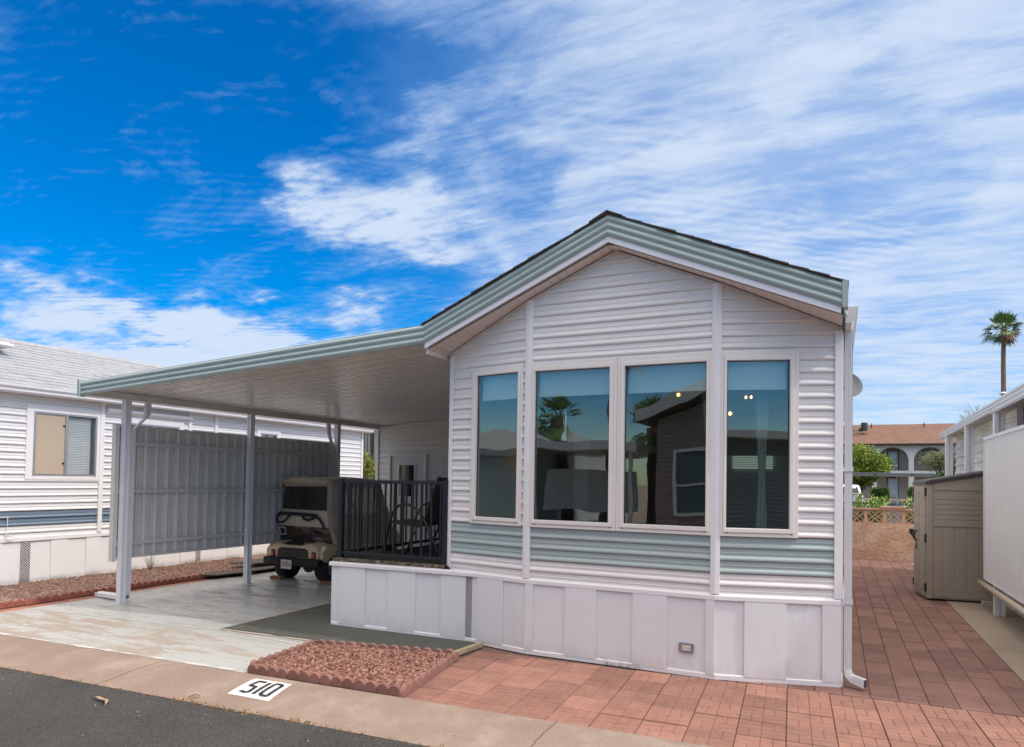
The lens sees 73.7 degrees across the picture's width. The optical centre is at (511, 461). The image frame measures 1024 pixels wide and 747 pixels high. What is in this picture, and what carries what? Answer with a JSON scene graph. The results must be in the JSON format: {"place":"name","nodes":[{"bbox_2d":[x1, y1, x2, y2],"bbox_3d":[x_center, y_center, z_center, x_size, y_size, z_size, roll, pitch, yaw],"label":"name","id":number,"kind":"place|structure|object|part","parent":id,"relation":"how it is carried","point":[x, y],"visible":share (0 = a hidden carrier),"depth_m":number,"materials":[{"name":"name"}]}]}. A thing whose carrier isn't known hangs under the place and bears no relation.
{"place":"outdoors","nodes":[
{"label":"outdoors","id":0,"kind":"place"},
{"bbox_2d":[0,667,425,746],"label":"road","id":1,"kind":"structure","parent":0,"point":[60,713],"depth_m":4.65,"materials":[{"name":"grey asphalt"}]},
{"bbox_2d":[91,696,107,705],"bbox_3d":[-3.049,1.764,5.070,0.269,0.025,0.051,0,-2,38],"label":"dry leaf","id":2,"kind":"object","parent":1,"relation":"on","point":[101,698],"visible":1,"depth_m":5.09,"materials":[{"name":"beige plant"}]},
{"bbox_2d":[2,642,694,742],"bbox_3d":[-0.804,1.769,4.338,9.851,0.054,1.667,0,-2,22],"label":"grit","id":3,"kind":"object","parent":1,"relation":"on","point":[274,712],"visible":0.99,"depth_m":4.76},
{"bbox_2d":[0,567,533,672],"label":"driveway","id":4,"kind":"structure","parent":0,"point":[213,605],"depth_m":7.76,"materials":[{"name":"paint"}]},
{"bbox_2d":[77,325,449,604],"bbox_3d":[-1.017,0.346,11.794,4.645,3.202,10.140,0,-2,25],"label":"carport","id":5,"kind":"object","parent":4,"relation":"on","point":[375,381],"visible":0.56,"depth_m":8.71,"materials":[{"name":"white metal"}]},
{"bbox_2d":[108,424,330,561],"bbox_3d":[-4.169,0.453,10.514,0.072,1.747,4.150,0,-2,25],"label":"privacy fence","id":6,"kind":"object","parent":5,"relation":"attached to","point":[189,491],"visible":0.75,"depth_m":9.88,"materials":[{"name":"grey metal"}]},
{"bbox_2d":[249,652,282,664],"bbox_3d":[-2.140,1.732,5.955,0.042,0.082,0.403,0,-2,19],"label":"edging brick","id":7,"kind":"object","parent":4,"relation":"on","point":[269,657],"visible":0.52,"depth_m":5.96,"materials":[{"name":"red brick"}]},
{"bbox_2d":[247,663,289,679],"bbox_3d":[-2.013,1.730,5.649,0.419,0.082,0.042,0,-2,22],"label":"edging brick","id":8,"kind":"object","parent":4,"relation":"on","point":[266,670],"visible":1,"depth_m":5.63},
{"bbox_2d":[220,603,327,640],"bbox_3d":[-1.311,1.878,9.590,1.393,0.001,5.695,0,-2,25],"label":"mortar strip","id":9,"kind":"object","parent":4,"relation":"on","point":[269,634],"visible":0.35,"depth_m":7.17,"materials":[{"name":"grey concrete"}]},
{"bbox_2d":[270,575,283,579],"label":"brick","id":10,"kind":"object","parent":4,"relation":"on","point":[277,577],"visible":1,"depth_m":10.92,"materials":[{"name":"brick"}]},
{"bbox_2d":[281,642,310,655],"bbox_3d":[-2.005,1.745,6.339,0.042,0.082,0.403,0,-2,19],"label":"edging brick","id":11,"kind":"object","parent":4,"relation":"on","point":[296,647],"visible":0.61,"depth_m":6.33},
{"bbox_2d":[320,580,331,584],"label":"brick","id":12,"kind":"object","parent":4,"relation":"on","point":[323,582],"visible":0.73,"depth_m":10.45,"materials":[{"name":"brick"}]},
{"bbox_2d":[263,476,399,580],"bbox_3d":[-2.919,1.083,11.729,1.210,1.678,2.396,0,-2,25],"label":"golf cart","id":13,"kind":"object","parent":4,"relation":"on","point":[308,525],"visible":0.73,"depth_m":10.87,"materials":[{"name":"metal"}]},
{"bbox_2d":[283,486,326,510],"bbox_3d":[-3.312,0.576,10.927,0.945,0.390,0.040,0,-2,25],"label":"upper rear window","id":14,"kind":"structure","parent":13,"relation":"in","point":[296,497],"depth_m":10.93,"materials":[{"name":"glass"}]},
{"bbox_2d":[279,525,332,543],"bbox_3d":[-3.291,1.156,10.900,1.100,0.260,0.045,0,-2,25],"label":"lower rear window","id":15,"kind":"structure","parent":13,"relation":"in","point":[294,533],"depth_m":10.91,"materials":[{"name":"glass"}]},
{"bbox_2d":[345,488,375,512],"bbox_3d":[-2.500,0.651,11.347,0.015,0.420,0.980,0,-2,26],"label":"side window","id":16,"kind":"structure","parent":13,"relation":"in","point":[364,489],"depth_m":11.41,"materials":[{"name":"grey glass"}]},
{"bbox_2d":[316,639,356,645],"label":"edging brick","id":17,"kind":"object","parent":4,"relation":"on","point":[324,642],"visible":0.44,"depth_m":6.55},
{"bbox_2d":[223,602,475,652],"bbox_3d":[-0.652,1.880,9.296,2.750,0.010,5.660,0,-2,25],"label":"outdoor carpet","id":18,"kind":"object","parent":4,"relation":"on","point":[312,623],"visible":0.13,"depth_m":7.22,"materials":[{"name":"grey carpet"}]},
{"bbox_2d":[329,544,474,640],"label":"porch deck","id":19,"kind":"structure","parent":4,"relation":"on","point":[378,593],"depth_m":7.27,"materials":[{"name":"plastic"}]},
{"bbox_2d":[336,479,448,566],"bbox_3d":[-0.852,0.674,8.411,1.443,0.898,2.305,0,-2,25],"label":"porch railing","id":20,"kind":"object","parent":19,"relation":"on","point":[441,539],"visible":0.88,"depth_m":7.57,"materials":[{"name":"black metal"}]},
{"bbox_2d":[381,476,447,556],"bbox_3d":[-1.058,0.644,8.177,0.824,0.951,0.570,0,-2,25],"label":"patio chair","id":21,"kind":"object","parent":19,"relation":"on","point":[436,510],"visible":0.53,"depth_m":7.98,"materials":[{"name":"black metal"}]},
{"bbox_2d":[375,418,448,548],"bbox_3d":[0.209,0.521,14.238,4.530,3.023,4.085,0,-2,25],"label":"storage room","id":22,"kind":"object","parent":4,"relation":"on","point":[416,451],"visible":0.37,"depth_m":13.07,"materials":[{"name":"white plastic"}]},
{"bbox_2d":[391,456,423,548],"bbox_3d":[-2.010,0.878,13.103,0.770,1.975,0.055,0,-2,25],"label":"door","id":23,"kind":"structure","parent":22,"relation":"in","point":[411,468],"depth_m":13.09,"materials":[{"name":"paint"}]},
{"bbox_2d":[363,430,375,479],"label":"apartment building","id":24,"kind":"structure","parent":0,"point":[369,443],"depth_m":57.59,"materials":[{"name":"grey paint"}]},
{"bbox_2d":[0,0,1023,424],"label":"sky","id":25,"kind":"structure","parent":0,"point":[182,182],"materials":[{"name":"blue"}]},
{"bbox_2d":[370,560,996,746],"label":"patio base","id":26,"kind":"object","parent":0,"point":[491,649],"visible":0.14,"depth_m":6.29,"materials":[{"name":"red brick"}]},
{"bbox_2d":[258,643,450,691],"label":"gravel","id":27,"kind":"structure","parent":26,"relation":"on","point":[390,667],"depth_m":5.91,"materials":[{"name":"red gravel"}]},
{"bbox_2d":[331,675,377,692],"bbox_3d":[-1.228,1.731,5.332,0.419,0.082,0.042,0,-2,22],"label":"edging brick","id":28,"kind":"object","parent":26,"relation":"on","point":[352,683],"visible":1,"depth_m":5.31,"materials":[{"name":"red brick"}]},
{"bbox_2d":[377,682,400,696],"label":"edging brick","id":29,"kind":"object","parent":26,"relation":"on","point":[384,688],"visible":0.97,"depth_m":5.20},
{"bbox_2d":[400,646,442,653],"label":"edging brick","id":30,"kind":"object","parent":26,"relation":"on","point":[425,649],"visible":0.47,"depth_m":6.35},
{"bbox_2d":[444,648,452,653],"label":"edging brick","id":31,"kind":"object","parent":26,"relation":"on","point":[449,650],"visible":0.43,"depth_m":6.28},
{"bbox_2d":[446,651,458,664],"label":"edging brick","id":32,"kind":"object","parent":26,"relation":"on","point":[453,657],"visible":0.91,"depth_m":6.15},
{"bbox_2d":[454,642,482,654],"bbox_3d":[-0.422,1.796,6.553,0.050,0.045,0.463,0,-2,32],"label":"timber edging","id":33,"kind":"object","parent":26,"relation":"on","point":[467,649],"visible":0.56,"depth_m":6.55,"materials":[{"name":"beige wood"}]},
{"bbox_2d":[604,660,639,669],"bbox_3d":[0.975,1.784,6.072,0.368,0.091,0.022,0,-2,25],"label":"weed","id":34,"kind":"object","parent":26,"relation":"on","point":[621,664],"visible":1,"depth_m":6.06,"materials":[{"name":"plant"}]},
{"bbox_2d":[421,210,866,687],"bbox_3d":[3.149,-0.042,10.776,4.020,4.061,10.645,0,-2,25],"label":"mobile home","id":35,"kind":"object","parent":26,"relation":"on","point":[611,486],"visible":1,"depth_m":6.17,"materials":[{"name":"white plastic"}]},
{"bbox_2d":[470,364,523,525],"bbox_3d":[-0.140,-0.162,6.812,0.640,1.568,0.102,0,-2,37],"label":"window","id":36,"kind":"structure","parent":35,"relation":"in","point":[503,382],"depth_m":6.85,"materials":[{"name":"plastic"}]},
{"bbox_2d":[529,358,617,530],"bbox_3d":[0.577,-0.162,6.387,0.850,1.568,0.102,0,-2,25],"label":"window","id":37,"kind":"structure","parent":35,"relation":"in","point":[592,376],"depth_m":6.38,"materials":[{"name":"plastic"}]},
{"bbox_2d":[616,352,711,535],"bbox_3d":[1.339,-0.159,6.025,0.834,1.568,0.102,0,-2,25],"label":"window","id":38,"kind":"structure","parent":35,"relation":"in","point":[684,372],"depth_m":6.05,"materials":[{"name":"plastic"}]},
{"bbox_2d":[673,392,684,400],"bbox_3d":[2.075,-1.050,8.466,0.150,0.583,0.150,0,-2,25],"label":"pendant lamp","id":39,"kind":"object","parent":35,"relation":"hanging from","point":[677,399],"visible":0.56,"depth_m":8.49,"materials":[{"name":"glass"}]},
{"bbox_2d":[727,390,734,417],"bbox_3d":[2.632,-0.860,8.195,0.100,0.658,0.100,0,-2,25],"label":"pendant lamp","id":40,"kind":"object","parent":35,"relation":"hanging from","point":[730,409],"visible":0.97,"depth_m":8.19,"materials":[{"name":"glass"}]},
{"bbox_2d":[741,390,754,400],"bbox_3d":[2.812,-0.982,8.113,0.172,0.492,0.171,2,-2,-42],"label":"ceiling lamp","id":41,"kind":"object","parent":35,"relation":"hanging from","point":[745,397],"visible":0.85,"depth_m":8.11,"materials":[{"name":"glass"}]},
{"bbox_2d":[732,456,772,468],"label":"back window","id":42,"kind":"structure","parent":35,"relation":"in","point":[736,461],"depth_m":10.99,"materials":[{"name":"glass"}]},
{"bbox_2d":[720,350,798,537],"bbox_3d":[2.084,-0.153,5.774,0.626,1.568,0.102,1,-2,10],"label":"window","id":43,"kind":"structure","parent":35,"relation":"in","point":[740,370],"depth_m":5.76,"materials":[{"name":"plastic"}]},
{"bbox_2d":[844,374,862,396],"bbox_3d":[4.400,-0.872,8.975,0.330,0.669,0.295,0,-2,43],"label":"satellite dish","id":44,"kind":"object","parent":35,"relation":"attached to","point":[857,386],"visible":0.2,"depth_m":8.98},
{"bbox_2d":[395,651,1023,746],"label":"patio","id":45,"kind":"structure","parent":26,"relation":"on","point":[580,694],"depth_m":5.00,"materials":[{"name":"red brick"}]},
{"bbox_2d":[399,672,427,697],"bbox_3d":[-0.767,1.741,5.362,0.042,0.082,0.469,0,-2,16],"label":"edging brick","id":46,"kind":"object","parent":45,"relation":"on","point":[415,683],"visible":1,"depth_m":5.30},
{"bbox_2d":[425,658,449,680],"bbox_3d":[-0.635,1.755,5.816,0.042,0.082,0.469,0,-2,16],"label":"edging brick","id":47,"kind":"object","parent":45,"relation":"on","point":[438,668],"visible":0.96,"depth_m":5.78,"materials":[{"name":"red brick"}]},
{"bbox_2d":[911,563,1023,682],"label":"concrete pad","id":48,"kind":"object","parent":26,"relation":"on","point":[1001,634],"visible":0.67,"depth_m":7.96,"materials":[{"name":"beige concrete"}]},
{"bbox_2d":[909,471,992,601],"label":"storage shed","id":49,"kind":"structure","parent":48,"relation":"on","point":[946,532],"depth_m":9.87,"materials":[{"name":"plastic"}]},
{"bbox_2d":[914,521,915,584],"bbox_3d":[6.261,1.405,10.589,0.025,0.980,0.140,0,-2,19],"label":"door panel","id":50,"kind":"structure","parent":49,"relation":"in","point":[914,521],"depth_m":10.56,"materials":[{"name":"plastic"}]},
{"bbox_2d":[914,486,919,590],"bbox_3d":[6.242,1.173,10.518,0.019,1.600,0.360,0,-2,19],"label":"door","id":51,"kind":"structure","parent":49,"relation":"in","point":[916,488],"depth_m":10.46,"materials":[{"name":"plastic"}]},
{"bbox_2d":[916,521,918,585],"bbox_3d":[6.209,1.401,10.438,0.025,0.980,0.140,0,-2,19],"label":"door panel","id":52,"kind":"structure","parent":49,"relation":"in","point":[917,523],"depth_m":10.42,"materials":[{"name":"plastic"}]},
{"bbox_2d":[919,522,921,587],"bbox_3d":[6.141,1.394,10.240,0.025,0.980,0.128,0,-2,19],"label":"door panel","id":53,"kind":"structure","parent":49,"relation":"in","point":[920,555],"depth_m":10.23,"materials":[{"name":"plastic"}]},
{"bbox_2d":[919,486,925,595],"bbox_3d":[6.123,1.162,10.176,0.019,1.600,0.335,0,-2,19],"label":"door","id":54,"kind":"structure","parent":49,"relation":"in","point":[922,519],"depth_m":10.05,"materials":[{"name":"plastic"}]},
{"bbox_2d":[922,523,923,588],"bbox_3d":[6.093,1.390,10.101,0.025,0.980,0.128,0,-2,19],"label":"door panel","id":55,"kind":"structure","parent":49,"relation":"in","point":[922,523],"depth_m":10.09,"materials":[{"name":"plastic"}]},
{"bbox_2d":[939,382,1023,617],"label":"mobile home","id":56,"kind":"object","parent":48,"relation":"on","point":[1005,411],"visible":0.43,"depth_m":10.62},
{"bbox_2d":[977,579,1023,614],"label":"pipe","id":57,"kind":"object","parent":56,"relation":"attached to","point":[1007,600],"visible":1,"depth_m":8.09,"materials":[{"name":"beige plastic"}]},
{"bbox_2d":[983,424,1023,603],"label":"screen panel","id":58,"kind":"object","parent":56,"relation":"attached to","point":[1003,511],"visible":1,"depth_m":8.27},
{"bbox_2d":[981,601,992,606],"bbox_3d":[6.652,1.978,9.509,0.180,0.070,0.100,0,-2,25],"label":"concrete block","id":59,"kind":"object","parent":48,"relation":"on","point":[987,603],"depth_m":9.48,"materials":[{"name":"grey concrete"}]},
{"bbox_2d":[712,559,1023,716],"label":"path","id":60,"kind":"structure","parent":0,"point":[958,648],"depth_m":6.71,"materials":[{"name":"red brick"}]},
{"bbox_2d":[853,501,913,522],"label":"parking lot","id":61,"kind":"structure","parent":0,"point":[892,503],"depth_m":56.97,"materials":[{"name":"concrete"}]},
{"bbox_2d":[843,484,862,505],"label":"parked car","id":62,"kind":"object","parent":61,"relation":"on","point":[856,489],"visible":0.08,"depth_m":46.49,"materials":[{"name":"white"}]},
{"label":"rear window","id":63,"kind":"part","parent":62,"relation":"part of","materials":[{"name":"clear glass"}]},
{"bbox_2d":[843,443,896,492],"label":"orange tree","id":64,"kind":"object","parent":61,"relation":"on","point":[865,460],"visible":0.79,"depth_m":67.57,"materials":[{"name":"green plant"}]},
{"bbox_2d":[870,486,890,500],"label":"hedge","id":65,"kind":"object","parent":61,"relation":"on","point":[880,491],"visible":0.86,"depth_m":71.56,"materials":[{"name":"green plant"}]},
{"bbox_2d":[843,472,939,504],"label":"parking canopy","id":66,"kind":"object","parent":61,"relation":"on","point":[897,474],"visible":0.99,"depth_m":61.39,"materials":[{"name":"metal"}]},
{"bbox_2d":[906,486,913,501],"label":"hedge","id":67,"kind":"object","parent":61,"relation":"on","point":[909,493],"visible":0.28,"depth_m":70.44,"materials":[{"name":"green plant"}]},
{"bbox_2d":[917,450,955,474],"bbox_3d":[24.339,1.047,38.318,3.025,4.055,2.430,0,-2,25],"label":"palo verde","id":68,"kind":"object","parent":61,"relation":"on","point":[935,461],"visible":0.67,"depth_m":38.21,"materials":[{"name":"green plant"}]},
{"bbox_2d":[928,471,954,477],"bbox_3d":[23.215,1.734,36.459,1.984,2.565,2.226,0,-2,25],"label":"shrub","id":69,"kind":"object","parent":61,"relation":"on","point":[938,475],"visible":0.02,"depth_m":36.28,"materials":[{"name":"green plant"}]},
{"bbox_2d":[979,309,1022,395],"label":"palm tree","id":70,"kind":"object","parent":61,"relation":"on","point":[1005,337],"visible":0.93,"depth_m":49.59,"materials":[{"name":"green plant"}]},
{"bbox_2d":[864,499,908,501],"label":"pavement","id":71,"kind":"structure","parent":0,"point":[889,500],"depth_m":76.93,"materials":[{"name":"grey concrete"}]},
{"bbox_2d":[843,422,955,499],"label":"apartment building","id":72,"kind":"structure","parent":71,"relation":"on","point":[902,446],"depth_m":79.94,"materials":[{"name":"paint"}]},
{"bbox_2d":[887,450,898,470],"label":"door","id":73,"kind":"structure","parent":72,"relation":"in","point":[893,454],"depth_m":80.22,"materials":[{"name":"grey glass"}]},
{"bbox_2d":[887,477,898,498],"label":"door","id":74,"kind":"structure","parent":72,"relation":"in","point":[891,481],"depth_m":80.18,"materials":[{"name":"grey glass"}]},
{"bbox_2d":[923,450,935,462],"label":"window","id":75,"kind":"structure","parent":72,"relation":"in","point":[924,451],"depth_m":78.84,"materials":[{"name":"grey glass"}]},
{"bbox_2d":[958,401,985,421],"bbox_3d":[23.717,-0.031,34.113,2.396,5.957,1.768,0,-2,25],"label":"palo verde","id":76,"kind":"object","parent":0,"point":[968,411],"visible":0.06,"depth_m":34.41,"materials":[{"name":"green plant"}]},
{"bbox_3d":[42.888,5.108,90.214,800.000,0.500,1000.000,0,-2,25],"label":"ground","id":77,"kind":"structure","parent":0,"visible":0},
{"bbox_2d":[0,599,23,608],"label":"edging brick","id":78,"kind":"object","parent":77,"relation":"on","point":[10,604],"visible":1,"depth_m":8.32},
{"bbox_2d":[24,594,58,604],"bbox_3d":[-5.965,1.743,8.659,0.044,0.082,0.420,0,-2,25],"label":"edging brick","id":79,"kind":"object","parent":77,"relation":"on","point":[37,600],"visible":1,"depth_m":8.64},
{"bbox_2d":[0,554,274,609],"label":"gravel","id":80,"kind":"structure","parent":77,"relation":"on","point":[108,579],"depth_m":10.30,"materials":[{"name":"brown gravel"}]},
{"bbox_2d":[59,589,91,599],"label":"edging brick","id":81,"kind":"object","parent":80,"relation":"on","point":[69,595],"visible":1,"depth_m":9.02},
{"bbox_2d":[91,586,115,594],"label":"edging brick","id":82,"kind":"object","parent":80,"relation":"on","point":[108,589],"visible":0.67,"depth_m":9.40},
{"bbox_2d":[131,582,147,588],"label":"edging brick","id":83,"kind":"object","parent":80,"relation":"on","point":[139,585],"visible":0.59,"depth_m":9.86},
{"bbox_2d":[144,556,155,569],"bbox_3d":[-6.037,1.688,11.397,0.295,0.275,0.171,0,-2,25],"label":"dead weed","id":84,"kind":"object","parent":80,"relation":"on","point":[150,565],"visible":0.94,"depth_m":11.39,"materials":[{"name":"beige plant"}]},
{"bbox_2d":[148,578,173,586],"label":"edging brick","id":85,"kind":"object","parent":80,"relation":"on","point":[161,582],"visible":1,"depth_m":10.17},
{"bbox_2d":[173,575,196,582],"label":"edging brick","id":86,"kind":"object","parent":80,"relation":"on","point":[184,579],"visible":1,"depth_m":10.55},
{"bbox_2d":[196,572,217,579],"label":"edging brick","id":87,"kind":"object","parent":80,"relation":"on","point":[200,576],"visible":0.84,"depth_m":10.87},
{"bbox_2d":[229,558,273,564],"bbox_3d":[-4.053,1.861,13.064,0.570,0.141,2.979,0,-2,25],"label":"board","id":88,"kind":"object","parent":80,"relation":"on","point":[258,561],"visible":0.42,"depth_m":12.01,"materials":[{"name":"grey wood"}]},
{"bbox_2d":[0,569,274,612],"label":"paver strip","id":89,"kind":"object","parent":77,"relation":"on","point":[44,604],"visible":0.17,"depth_m":9.07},
{"bbox_2d":[94,591,129,599],"bbox_3d":[-5.258,1.752,8.970,0.684,0.082,0.100,0,-2,31],"label":"downspout extension","id":90,"kind":"object","parent":89,"relation":"on","point":[105,594],"visible":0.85,"depth_m":8.96,"materials":[{"name":"white plastic"}]},
{"bbox_2d":[202,564,274,575],"bbox_3d":[-4.062,1.877,12.347,0.370,0.071,3.479,0,-2,25],"label":"board","id":91,"kind":"object","parent":89,"relation":"on","point":[257,568],"visible":0.42,"depth_m":11.36,"materials":[{"name":"wood"}]},
{"bbox_2d":[0,337,373,585],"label":"mobile home","id":92,"kind":"object","parent":77,"relation":"on","point":[55,455],"visible":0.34,"depth_m":10.64,"materials":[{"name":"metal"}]},
{"bbox_2d":[24,404,100,479],"bbox_3d":[-6.877,-0.280,10.491,0.105,1.110,1.150,0,-2,25],"label":"window","id":93,"kind":"structure","parent":92,"relation":"in","point":[63,443],"depth_m":10.42,"materials":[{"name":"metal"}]},
{"bbox_2d":[131,417,183,429],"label":"window","id":94,"kind":"structure","parent":92,"relation":"in","point":[154,423],"depth_m":11.91,"materials":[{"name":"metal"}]},
{"bbox_2d":[257,428,280,437],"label":"window","id":95,"kind":"structure","parent":92,"relation":"in","point":[261,432],"depth_m":14.21,"materials":[{"name":"metal"}]},
{"bbox_2d":[288,669,332,685],"bbox_3d":[-1.621,1.728,5.490,0.419,0.082,0.042,0,-2,22],"label":"edging brick","id":96,"kind":"object","parent":77,"relation":"on","point":[309,677],"visible":1,"depth_m":5.47,"materials":[{"name":"red brick"}]},
{"bbox_2d":[0,634,712,746],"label":"kerb","id":97,"kind":"structure","parent":77,"relation":"on","point":[416,722],"depth_m":5.00,"materials":[{"name":"beige concrete"}]},
{"bbox_2d":[228,678,291,700],"bbox_3d":[-1.945,1.766,5.309,0.462,0.029,0.345,0,-2,25],"label":"house number","id":98,"kind":"object","parent":97,"relation":"on","point":[261,689],"visible":1,"depth_m":5.29,"materials":[{"name":"paint"}]},
{"bbox_2d":[97,660,555,746],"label":"kerb joints","id":99,"kind":"object","parent":97,"relation":"on","point":[530,746],"visible":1,"depth_m":4.59,"materials":[{"name":"concrete"}]},
{"bbox_2d":[363,451,375,479],"bbox_3d":[-5.352,0.880,25.279,1.443,2.722,1.288,1,-2,8],"label":"bush","id":100,"kind":"object","parent":77,"relation":"on","point":[368,465],"visible":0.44,"depth_m":25.16,"materials":[{"name":"green plant"}]},
{"bbox_2d":[357,642,398,650],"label":"edging brick","id":101,"kind":"object","parent":77,"relation":"on","point":[383,646],"visible":0.58,"depth_m":6.44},
{"bbox_2d":[843,492,890,521],"bbox_3d":[8.064,1.349,16.736,2.326,1.366,1.184,0,-2,25],"label":"oleander","id":102,"kind":"object","parent":77,"relation":"on","point":[857,499],"visible":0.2,"depth_m":16.36,"materials":[{"name":"green plant"}]},
{"bbox_2d":[843,506,913,562],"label":"boundary wall","id":103,"kind":"structure","parent":77,"relation":"on","point":[884,540],"depth_m":15.21,"materials":[{"name":"paint"}]},
{"bbox_2d":[899,495,913,523],"bbox_3d":[9.860,1.373,15.997,1.504,1.336,1.030,0,-2,25],"label":"oleander","id":104,"kind":"object","parent":77,"relation":"on","point":[909,507],"visible":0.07,"depth_m":16.14,"materials":[{"name":"green plant"}]}
]}

